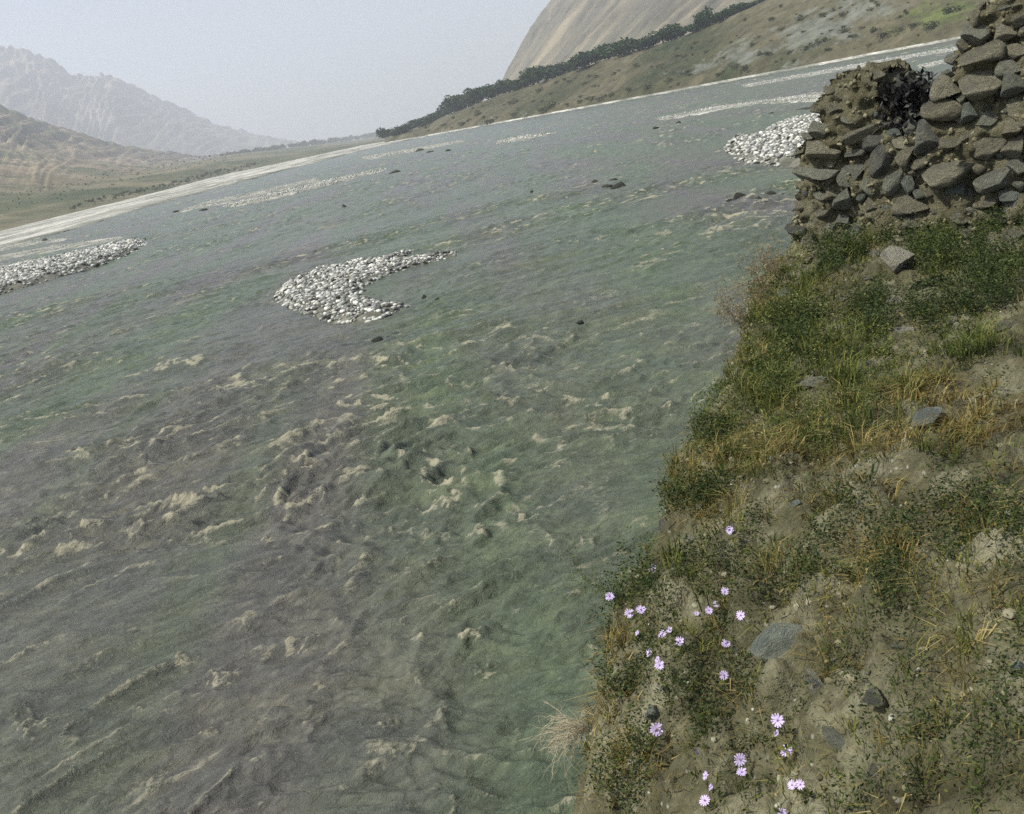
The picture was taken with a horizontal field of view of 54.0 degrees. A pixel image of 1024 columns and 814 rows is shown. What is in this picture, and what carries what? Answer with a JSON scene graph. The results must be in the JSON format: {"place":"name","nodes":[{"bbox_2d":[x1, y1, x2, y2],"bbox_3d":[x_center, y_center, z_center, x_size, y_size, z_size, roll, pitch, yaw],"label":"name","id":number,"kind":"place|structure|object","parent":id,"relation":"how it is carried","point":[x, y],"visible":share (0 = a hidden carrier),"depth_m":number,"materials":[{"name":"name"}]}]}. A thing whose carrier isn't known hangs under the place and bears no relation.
{"place":"outdoors","nodes":[
{"label":"outdoors","id":0,"kind":"place"},
{"bbox_2d":[0,104,225,196],"bbox_3d":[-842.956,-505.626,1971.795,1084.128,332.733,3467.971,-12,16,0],"label":"hill","id":1,"kind":"structure","parent":0,"point":[36,155],"depth_m":1140.18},
{"bbox_2d":[0,45,307,155],"bbox_3d":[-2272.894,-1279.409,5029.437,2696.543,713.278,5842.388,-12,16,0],"label":"mountain","id":2,"kind":"structure","parent":0,"point":[102,106],"depth_m":3665.24,"materials":[{"name":"stone"}]},
{"bbox_2d":[0,135,425,230],"bbox_3d":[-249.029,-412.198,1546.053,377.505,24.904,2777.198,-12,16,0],"label":"field","id":3,"kind":"structure","parent":0,"point":[45,205],"depth_m":558.68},
{"bbox_2d":[1,152,239,209],"bbox_3d":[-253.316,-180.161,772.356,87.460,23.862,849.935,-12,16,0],"label":"scrub","id":4,"kind":"object","parent":3,"relation":"on","point":[108,177],"visible":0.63,"depth_m":511.52,"materials":[{"name":"green plant"}]},
{"bbox_2d":[68,161,262,208],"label":"hedge","id":5,"kind":"object","parent":3,"relation":"on","point":[139,190],"visible":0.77,"depth_m":509.18,"materials":[{"name":"green plant"}]},
{"bbox_2d":[219,132,376,156],"bbox_3d":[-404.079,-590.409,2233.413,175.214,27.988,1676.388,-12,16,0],"label":"distant wood","id":6,"kind":"object","parent":3,"relation":"on","point":[330,140],"visible":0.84,"depth_m":2163.29,"materials":[{"name":"green plant"}]},
{"bbox_2d":[0,135,426,247],"bbox_3d":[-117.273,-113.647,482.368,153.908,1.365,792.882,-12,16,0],"label":"gravel flat","id":7,"kind":"structure","parent":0,"point":[42,228],"depth_m":299.68,"materials":[{"name":"gravel"}]},
{"bbox_2d":[0,0,549,144],"label":"sky","id":8,"kind":"structure","parent":0,"point":[294,70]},
{"bbox_2d":[0,39,958,813],"bbox_3d":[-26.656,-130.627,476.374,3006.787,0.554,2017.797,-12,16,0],"label":"river","id":9,"kind":"structure","parent":0,"point":[262,551],"depth_m":16.66,"materials":[{"name":"liquid"}]},
{"bbox_2d":[0,238,70,250],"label":"gravel bar","id":10,"kind":"object","parent":9,"relation":"in","point":[35,242],"visible":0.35,"depth_m":145.46,"materials":[{"name":"gravel"}]},
{"bbox_2d":[0,236,123,260],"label":"gravel bar","id":11,"kind":"object","parent":9,"relation":"in","point":[50,249],"visible":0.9,"depth_m":112.92,"materials":[{"name":"gravel"}]},
{"bbox_2d":[0,237,147,293],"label":"gravel island","id":12,"kind":"structure","parent":9,"relation":"in","point":[20,275],"depth_m":77.18,"materials":[{"name":"gravel"}]},
{"bbox_2d":[179,178,318,211],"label":"gravel bar","id":13,"kind":"object","parent":9,"relation":"in","point":[223,200],"visible":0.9,"depth_m":162.92,"materials":[{"name":"gravel"}]},
{"bbox_2d":[224,168,385,207],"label":"gravel bar","id":14,"kind":"object","parent":9,"relation":"in","point":[282,193],"visible":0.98,"depth_m":138.77,"materials":[{"name":"gravel"}]},
{"bbox_2d":[273,249,457,323],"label":"gravel island","id":15,"kind":"structure","parent":9,"relation":"in","point":[331,294],"depth_m":36.43,"materials":[{"name":"gravel"}]},
{"bbox_2d":[362,140,462,159],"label":"gravel bar","id":16,"kind":"object","parent":9,"relation":"in","point":[375,156],"visible":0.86,"depth_m":253.65,"materials":[{"name":"gravel"}]},
{"bbox_2d":[495,133,550,143],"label":"gravel bar","id":17,"kind":"object","parent":9,"relation":"in","point":[516,138],"visible":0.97,"depth_m":163.87,"materials":[{"name":"gravel"}]},
{"bbox_2d":[656,92,822,119],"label":"gravel bar","id":18,"kind":"object","parent":9,"relation":"in","point":[710,109],"visible":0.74,"depth_m":123.60,"materials":[{"name":"gravel"}]},
{"bbox_2d":[724,113,821,166],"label":"gravel island","id":19,"kind":"structure","parent":9,"relation":"in","point":[778,143],"depth_m":57.17,"materials":[{"name":"gravel"}]},
{"bbox_2d":[769,91,824,103],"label":"gravel bar","id":20,"kind":"object","parent":9,"relation":"in","point":[812,97],"visible":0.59,"depth_m":107.15,"materials":[{"name":"gravel"}]},
{"bbox_2d":[743,47,957,86],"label":"gravel bar","id":21,"kind":"object","parent":9,"relation":"in","point":[862,64],"visible":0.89,"depth_m":191.08,"materials":[{"name":"gravel"}]},
{"bbox_2d":[917,59,946,67],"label":"gravel bar","id":22,"kind":"object","parent":9,"relation":"in","point":[931,64],"visible":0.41,"depth_m":127.48,"materials":[{"name":"gravel"}]},
{"bbox_2d":[499,0,754,94],"bbox_3d":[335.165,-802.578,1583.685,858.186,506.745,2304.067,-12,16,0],"label":"mountain","id":23,"kind":"structure","parent":0,"point":[559,31],"depth_m":1222.77,"materials":[{"name":"stone"}]},
{"bbox_2d":[385,36,960,142],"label":"gravel shore","id":24,"kind":"structure","parent":0,"point":[863,55],"depth_m":312.48,"materials":[{"name":"gravel"}]},
{"bbox_2d":[384,0,988,142],"bbox_3d":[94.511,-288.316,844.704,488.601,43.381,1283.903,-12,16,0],"label":"terrace","id":25,"kind":"structure","parent":0,"point":[716,38],"depth_m":334.60,"materials":[{"name":"plant"}]},
{"bbox_2d":[375,127,390,137],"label":"tree","id":26,"kind":"object","parent":25,"relation":"on","point":[382,132],"visible":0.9,"depth_m":678.48,"materials":[{"name":"green plant"}]},
{"bbox_2d":[388,126,403,136],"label":"tree","id":27,"kind":"object","parent":25,"relation":"on","point":[396,131],"visible":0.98,"depth_m":623.49,"materials":[{"name":"green plant"}]},
{"bbox_2d":[399,124,412,134],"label":"tree","id":28,"kind":"object","parent":25,"relation":"on","point":[405,128],"visible":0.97,"depth_m":624.11,"materials":[{"name":"green plant"}]},
{"bbox_2d":[412,116,430,125],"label":"tree","id":29,"kind":"object","parent":25,"relation":"on","point":[419,121],"visible":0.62,"depth_m":644.64,"materials":[{"name":"green plant"}]},
{"bbox_2d":[423,112,445,123],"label":"tree","id":30,"kind":"object","parent":25,"relation":"on","point":[431,117],"visible":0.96,"depth_m":631.96,"materials":[{"name":"green plant"}]},
{"bbox_2d":[437,96,466,113],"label":"tree","id":31,"kind":"object","parent":25,"relation":"on","point":[442,108],"visible":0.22,"depth_m":693.64,"materials":[{"name":"green plant"}]},
{"bbox_2d":[441,94,466,112],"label":"tree","id":32,"kind":"object","parent":25,"relation":"on","point":[453,104],"visible":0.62,"depth_m":617.89,"materials":[{"name":"green plant"}]},
{"bbox_2d":[457,94,482,106],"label":"tree","id":33,"kind":"object","parent":25,"relation":"on","point":[461,101],"visible":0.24,"depth_m":610.08,"materials":[{"name":"green plant"}]},
{"bbox_2d":[461,83,488,104],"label":"tree","id":34,"kind":"object","parent":25,"relation":"on","point":[473,94],"visible":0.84,"depth_m":575.68,"materials":[{"name":"green plant"}]},
{"bbox_2d":[479,85,497,99],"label":"tree","id":35,"kind":"object","parent":25,"relation":"on","point":[489,91],"visible":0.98,"depth_m":543.83,"materials":[{"name":"green plant"}]},
{"bbox_2d":[491,78,513,95],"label":"tree","id":36,"kind":"object","parent":25,"relation":"on","point":[499,82],"visible":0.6,"depth_m":561.32,"materials":[{"name":"green plant"}]},
{"bbox_2d":[505,79,526,89],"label":"tree","id":37,"kind":"object","parent":25,"relation":"on","point":[514,84],"visible":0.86,"depth_m":511.45,"materials":[{"name":"green plant"}]},
{"bbox_2d":[518,65,544,84],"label":"tree","id":38,"kind":"object","parent":25,"relation":"on","point":[526,77],"visible":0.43,"depth_m":498.04,"materials":[{"name":"green plant"}]},
{"bbox_2d":[530,64,557,80],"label":"tree","id":39,"kind":"object","parent":25,"relation":"on","point":[544,73],"visible":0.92,"depth_m":483.16,"materials":[{"name":"green plant"}]},
{"bbox_2d":[549,64,566,76],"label":"tree","id":40,"kind":"object","parent":25,"relation":"on","point":[554,74],"visible":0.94,"depth_m":481.48,"materials":[{"name":"green plant"}]},
{"bbox_2d":[550,62,572,75],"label":"tree","id":41,"kind":"object","parent":25,"relation":"on","point":[559,66],"visible":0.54,"depth_m":482.52,"materials":[{"name":"green plant"}]},
{"bbox_2d":[564,60,582,71],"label":"tree","id":42,"kind":"object","parent":25,"relation":"on","point":[566,67],"visible":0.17,"depth_m":475.36,"materials":[{"name":"green plant"}]},
{"bbox_2d":[567,51,592,68],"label":"tree","id":43,"kind":"object","parent":25,"relation":"on","point":[576,60],"visible":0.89,"depth_m":445.33,"materials":[{"name":"green plant"}]},
{"bbox_2d":[583,54,602,63],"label":"tree","id":44,"kind":"object","parent":25,"relation":"on","point":[595,61],"visible":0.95,"depth_m":442.30,"materials":[{"name":"green plant"}]},
{"bbox_2d":[590,42,615,59],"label":"tree","id":45,"kind":"object","parent":25,"relation":"on","point":[603,49],"visible":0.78,"depth_m":439.83,"materials":[{"name":"green plant"}]},
{"bbox_2d":[606,37,638,56],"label":"tree","id":46,"kind":"object","parent":25,"relation":"on","point":[626,45],"visible":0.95,"depth_m":421.62,"materials":[{"name":"green plant"}]},
{"bbox_2d":[635,35,660,47],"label":"tree","id":47,"kind":"object","parent":25,"relation":"on","point":[644,41],"visible":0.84,"depth_m":409.95,"materials":[{"name":"green plant"}]},
{"bbox_2d":[647,27,672,42],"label":"tree","id":48,"kind":"object","parent":25,"relation":"on","point":[659,35],"visible":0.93,"depth_m":403.44,"materials":[{"name":"green plant"}]},
{"bbox_2d":[658,23,684,40],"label":"tree","id":49,"kind":"object","parent":25,"relation":"on","point":[675,25],"visible":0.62,"depth_m":402.24,"materials":[{"name":"green plant"}]},
{"bbox_2d":[672,27,686,36],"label":"tree","id":50,"kind":"object","parent":25,"relation":"on","point":[678,32],"visible":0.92,"depth_m":399.72,"materials":[{"name":"green plant"}]},
{"bbox_2d":[681,24,706,32],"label":"tree","id":51,"kind":"object","parent":25,"relation":"on","point":[689,28],"visible":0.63,"depth_m":388.61,"materials":[{"name":"green plant"}]},
{"bbox_2d":[692,7,714,29],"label":"tree","id":52,"kind":"object","parent":25,"relation":"on","point":[699,17],"visible":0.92,"depth_m":383.62,"materials":[{"name":"green plant"}]},
{"bbox_2d":[701,16,725,24],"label":"tree","id":53,"kind":"object","parent":25,"relation":"on","point":[712,20],"visible":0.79,"depth_m":381.23,"materials":[{"name":"green plant"}]},
{"bbox_2d":[712,9,735,19],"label":"tree","id":54,"kind":"object","parent":25,"relation":"on","point":[723,14],"visible":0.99,"depth_m":374.76,"materials":[{"name":"green plant"}]},
{"bbox_2d":[722,2,750,13],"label":"tree","id":55,"kind":"object","parent":25,"relation":"on","point":[732,6],"visible":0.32,"depth_m":391.31,"materials":[{"name":"green plant"}]},
{"bbox_2d":[734,2,757,11],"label":"tree","id":56,"kind":"object","parent":25,"relation":"on","point":[741,6],"visible":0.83,"depth_m":385.57,"materials":[{"name":"green plant"}]},
{"bbox_2d":[922,20,938,30],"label":"bush","id":57,"kind":"object","parent":25,"relation":"on","point":[931,25],"visible":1,"depth_m":252.80,"materials":[{"name":"green plant"}]},
{"bbox_2d":[941,4,964,13],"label":"bush","id":58,"kind":"object","parent":25,"relation":"on","point":[950,8],"visible":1,"depth_m":252.91,"materials":[{"name":"green plant"}]},
{"bbox_2d":[571,224,1023,813],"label":"river bank","id":59,"kind":"structure","parent":0,"point":[679,798],"depth_m":3.30,"materials":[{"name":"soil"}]},
{"bbox_2d":[509,700,594,791],"bbox_3d":[0.226,1.342,4.074,0.444,0.420,0.335,-18,18,-22],"label":"dead plant","id":60,"kind":"object","parent":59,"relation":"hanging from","point":[574,728],"visible":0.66,"depth_m":4.04,"materials":[{"name":"plant"}]},
{"bbox_2d":[540,538,632,615],"bbox_3d":[0.318,0.749,4.264,0.292,0.365,0.436,-21,19,-29],"label":"twiggy plant","id":61,"kind":"object","parent":59,"relation":"on","point":[595,579],"visible":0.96,"depth_m":4.31,"materials":[{"name":"plant"}]},
{"bbox_2d":[605,592,619,609],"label":"wild flower","id":62,"kind":"object","parent":59,"relation":"on","point":[610,595],"visible":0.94,"depth_m":4.20,"materials":[{"name":"plant"}]},
{"bbox_2d":[646,705,659,718],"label":"rock","id":63,"kind":"object","parent":59,"relation":"on","point":[650,710],"visible":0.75,"depth_m":3.57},
{"bbox_2d":[649,723,662,744],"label":"wild flower","id":64,"kind":"object","parent":59,"relation":"on","point":[655,726],"visible":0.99,"depth_m":3.47,"materials":[{"name":"plant"}]},
{"bbox_2d":[658,515,665,531],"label":"rock","id":65,"kind":"object","parent":59,"relation":"on","point":[662,521],"visible":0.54,"depth_m":4.47,"materials":[{"name":"beige stone"}]},
{"bbox_2d":[654,660,672,702],"bbox_3d":[0.538,0.978,3.516,0.055,0.212,0.041,-12,16,0],"label":"wild flower","id":66,"kind":"object","parent":59,"relation":"on","point":[658,665],"visible":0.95,"depth_m":3.49,"materials":[{"name":"purple plant"}]},
{"bbox_2d":[690,744,708,755],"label":"wild flower","id":67,"kind":"object","parent":59,"relation":"on","point":[695,751],"visible":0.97,"depth_m":3.17,"materials":[{"name":"green plant"}]},
{"bbox_2d":[703,772,713,806],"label":"wild flower","id":68,"kind":"object","parent":59,"relation":"on","point":[712,798],"visible":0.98,"depth_m":3.09,"materials":[{"name":"purple plant"}]},
{"bbox_2d":[699,795,721,813],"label":"wild flower","id":69,"kind":"object","parent":59,"relation":"on","point":[704,800],"visible":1,"depth_m":3.07,"materials":[{"name":"purple plant"}]},
{"bbox_2d":[705,606,719,642],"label":"wild flower","id":70,"kind":"object","parent":59,"relation":"on","point":[708,612],"visible":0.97,"depth_m":3.56,"materials":[{"name":"purple plant"}]},
{"bbox_2d":[708,783,725,801],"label":"wild flower","id":71,"kind":"object","parent":59,"relation":"on","point":[719,792],"visible":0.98,"depth_m":3.08,"materials":[{"name":"green plant"}]},
{"bbox_2d":[719,670,728,698],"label":"wild flower","id":72,"kind":"object","parent":59,"relation":"on","point":[723,674],"visible":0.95,"depth_m":3.42,"materials":[{"name":"purple plant"}]},
{"bbox_2d":[697,271,759,329],"bbox_3d":[1.426,-0.635,6.685,0.380,0.500,0.412,-16,17,-14],"label":"feathery plant","id":73,"kind":"object","parent":59,"relation":"on","point":[732,314],"visible":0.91,"depth_m":6.67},
{"bbox_2d":[726,526,737,547],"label":"wild flower","id":74,"kind":"object","parent":59,"relation":"on","point":[731,531],"visible":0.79,"depth_m":3.78,"materials":[{"name":"purple plant"}]},
{"bbox_2d":[734,753,749,784],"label":"wild flower","id":75,"kind":"object","parent":59,"relation":"on","point":[738,758],"visible":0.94,"depth_m":3.08,"materials":[{"name":"purple plant"}]},
{"bbox_2d":[736,767,759,799],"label":"wild flower","id":76,"kind":"object","parent":59,"relation":"on","point":[741,772],"visible":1,"depth_m":3.00,"materials":[{"name":"purple plant"}]},
{"bbox_2d":[736,610,762,666],"bbox_3d":[0.804,0.790,3.360,0.081,0.249,0.030,-12,16,0],"label":"wild flower","id":77,"kind":"object","parent":59,"relation":"on","point":[741,615],"visible":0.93,"depth_m":3.33,"materials":[{"name":"purple plant"}]},
{"bbox_2d":[730,253,775,307],"bbox_3d":[1.707,-0.897,7.097,0.337,0.441,0.391,-12,16,0],"label":"feathery plant","id":78,"kind":"object","parent":59,"relation":"on","point":[758,281],"visible":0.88,"depth_m":7.13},
{"bbox_2d":[736,225,792,283],"bbox_3d":[1.849,-1.101,7.359,0.385,0.462,0.397,-12,16,0],"label":"feathery plant","id":79,"kind":"object","parent":59,"relation":"on","point":[772,261],"visible":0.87,"depth_m":7.37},
{"bbox_2d":[751,623,802,660],"bbox_3d":[0.876,0.770,3.290,0.194,0.124,0.132,-14,16,-7],"label":"boulder","id":80,"kind":"object","parent":59,"relation":"on","point":[775,640],"visible":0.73,"depth_m":3.24,"materials":[{"name":"stone"}]},
{"bbox_2d":[770,713,784,756],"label":"wild flower","id":81,"kind":"object","parent":59,"relation":"on","point":[777,721],"visible":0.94,"depth_m":2.97,"materials":[{"name":"purple plant"}]},
{"bbox_2d":[774,727,795,736],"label":"wild flower","id":82,"kind":"object","parent":59,"relation":"on","point":[780,732],"visible":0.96,"depth_m":3.00,"materials":[{"name":"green plant"}]},
{"bbox_2d":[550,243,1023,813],"bbox_3d":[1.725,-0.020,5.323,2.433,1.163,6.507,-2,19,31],"label":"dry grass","id":83,"kind":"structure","parent":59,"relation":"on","point":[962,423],"depth_m":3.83,"materials":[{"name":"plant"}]},
{"bbox_2d":[779,742,799,756],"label":"wild flower","id":84,"kind":"object","parent":59,"relation":"on","point":[786,749],"visible":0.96,"depth_m":2.93,"materials":[{"name":"purple plant"}]},
{"bbox_2d":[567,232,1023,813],"bbox_3d":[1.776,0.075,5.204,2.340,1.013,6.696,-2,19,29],"label":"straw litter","id":85,"kind":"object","parent":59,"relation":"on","point":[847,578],"visible":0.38,"depth_m":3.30,"materials":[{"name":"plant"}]},
{"bbox_2d":[787,779,807,804],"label":"wild flower","id":86,"kind":"object","parent":59,"relation":"on","point":[791,786],"visible":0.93,"depth_m":2.77,"materials":[{"name":"purple plant"}]},
{"bbox_2d":[574,196,1023,813],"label":"weeds","id":87,"kind":"object","parent":59,"relation":"on","point":[1000,270],"visible":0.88,"depth_m":3.78,"materials":[{"name":"green plant"}]},
{"bbox_2d":[575,235,1023,813],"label":"ground cover","id":88,"kind":"object","parent":59,"relation":"on","point":[769,451],"visible":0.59,"depth_m":3.84,"materials":[{"name":"green plant"}]},
{"bbox_2d":[582,217,1023,813],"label":"tall weeds","id":89,"kind":"object","parent":59,"relation":"on","point":[822,395],"visible":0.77,"depth_m":4.47,"materials":[{"name":"plant"}]},
{"bbox_2d":[583,227,1023,809],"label":"earth crumbs","id":90,"kind":"object","parent":59,"relation":"on","point":[853,679],"visible":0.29,"depth_m":3.21,"materials":[{"name":"soil"}]},
{"bbox_2d":[795,779,812,797],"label":"wild flower","id":91,"kind":"object","parent":59,"relation":"on","point":[800,784],"visible":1,"depth_m":2.74,"materials":[{"name":"purple plant"}]},
{"bbox_2d":[796,376,828,386],"bbox_3d":[1.502,-0.125,5.024,0.159,0.053,0.092,-3,0,17],"label":"boulder","id":92,"kind":"object","parent":59,"relation":"on","point":[812,382],"visible":0.69,"depth_m":4.99,"materials":[{"name":"grey stone"}]},
{"bbox_2d":[804,667,822,694],"bbox_3d":[0.924,0.855,3.028,0.049,0.113,0.110,-21,19,-29],"label":"rock","id":93,"kind":"object","parent":59,"relation":"on","point":[816,680],"visible":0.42,"depth_m":3.02,"materials":[{"name":"grey stone"}]},
{"bbox_2d":[804,463,838,507],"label":"dry twigs","id":94,"kind":"object","parent":59,"relation":"on","point":[820,494],"visible":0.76,"depth_m":3.80,"materials":[{"name":"wood"}]},
{"bbox_2d":[822,725,844,752],"bbox_3d":[0.897,0.921,2.789,0.093,0.043,0.072,34,-5,24],"label":"boulder","id":95,"kind":"object","parent":59,"relation":"on","point":[833,737],"visible":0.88,"depth_m":2.77,"materials":[{"name":"grey stone"}]},
{"bbox_2d":[845,549,880,584],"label":"dry twigs","id":96,"kind":"object","parent":59,"relation":"on","point":[864,560],"visible":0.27,"depth_m":3.22,"materials":[{"name":"wood"}]},
{"bbox_2d":[865,763,877,780],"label":"rock","id":97,"kind":"object","parent":59,"relation":"on","point":[871,771],"visible":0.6,"depth_m":2.58,"materials":[{"name":"beige stone"}]},
{"bbox_2d":[860,686,888,707],"bbox_3d":[0.976,0.784,2.679,0.073,0.056,0.060,-19,18,-24],"label":"boulder","id":98,"kind":"object","parent":59,"relation":"on","point":[869,697],"visible":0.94,"depth_m":2.67,"materials":[{"name":"grey stone"}]},
{"bbox_2d":[880,246,914,272],"bbox_3d":[2.465,-0.958,6.465,0.184,0.178,0.213,38,19,12],"label":"boulder","id":99,"kind":"object","parent":59,"relation":"on","point":[895,259],"visible":0.85,"depth_m":6.41,"materials":[{"name":"stone"}]},
{"bbox_2d":[784,0,1023,245],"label":"stone wall","id":100,"kind":"structure","parent":59,"relation":"on","point":[957,150],"depth_m":7.42,"materials":[{"name":"stone"}]},
{"bbox_2d":[869,66,938,138],"bbox_3d":[2.970,-2.265,7.527,0.632,0.556,0.568,-12,16,0],"label":"dead shrub","id":101,"kind":"object","parent":100,"relation":"on","point":[911,98],"visible":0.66,"depth_m":7.45,"materials":[{"name":"plant"}]},
{"bbox_2d":[894,326,914,333],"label":"rock","id":102,"kind":"object","parent":59,"relation":"on","point":[899,330],"visible":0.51,"depth_m":5.32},
{"bbox_2d":[911,407,941,427],"bbox_3d":[1.643,0.041,3.980,0.128,0.075,0.103,-10,-4,22],"label":"boulder","id":103,"kind":"object","parent":59,"relation":"on","point":[918,416],"visible":0.79,"depth_m":3.95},
{"bbox_2d":[908,274,944,289],"bbox_3d":[2.528,-0.741,6.127,0.231,0.084,0.178,-22,-2,23],"label":"boulder","id":104,"kind":"object","parent":59,"relation":"on","point":[920,282],"visible":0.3,"depth_m":6.08,"materials":[{"name":"grey stone"}]},
{"bbox_2d":[993,320,1017,331],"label":"rock","id":105,"kind":"object","parent":59,"relation":"on","point":[1010,324],"visible":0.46,"depth_m":4.82,"materials":[{"name":"beige stone"}]},
{"bbox_2d":[1003,228,1023,240],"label":"rock","id":106,"kind":"object","parent":59,"relation":"on","point":[1017,232],"visible":0.5,"depth_m":6.71,"materials":[{"name":"beige stone"}]},
{"bbox_2d":[1009,661,1023,676],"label":"rock","id":107,"kind":"object","parent":59,"relation":"on","point":[1019,664],"visible":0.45,"depth_m":2.38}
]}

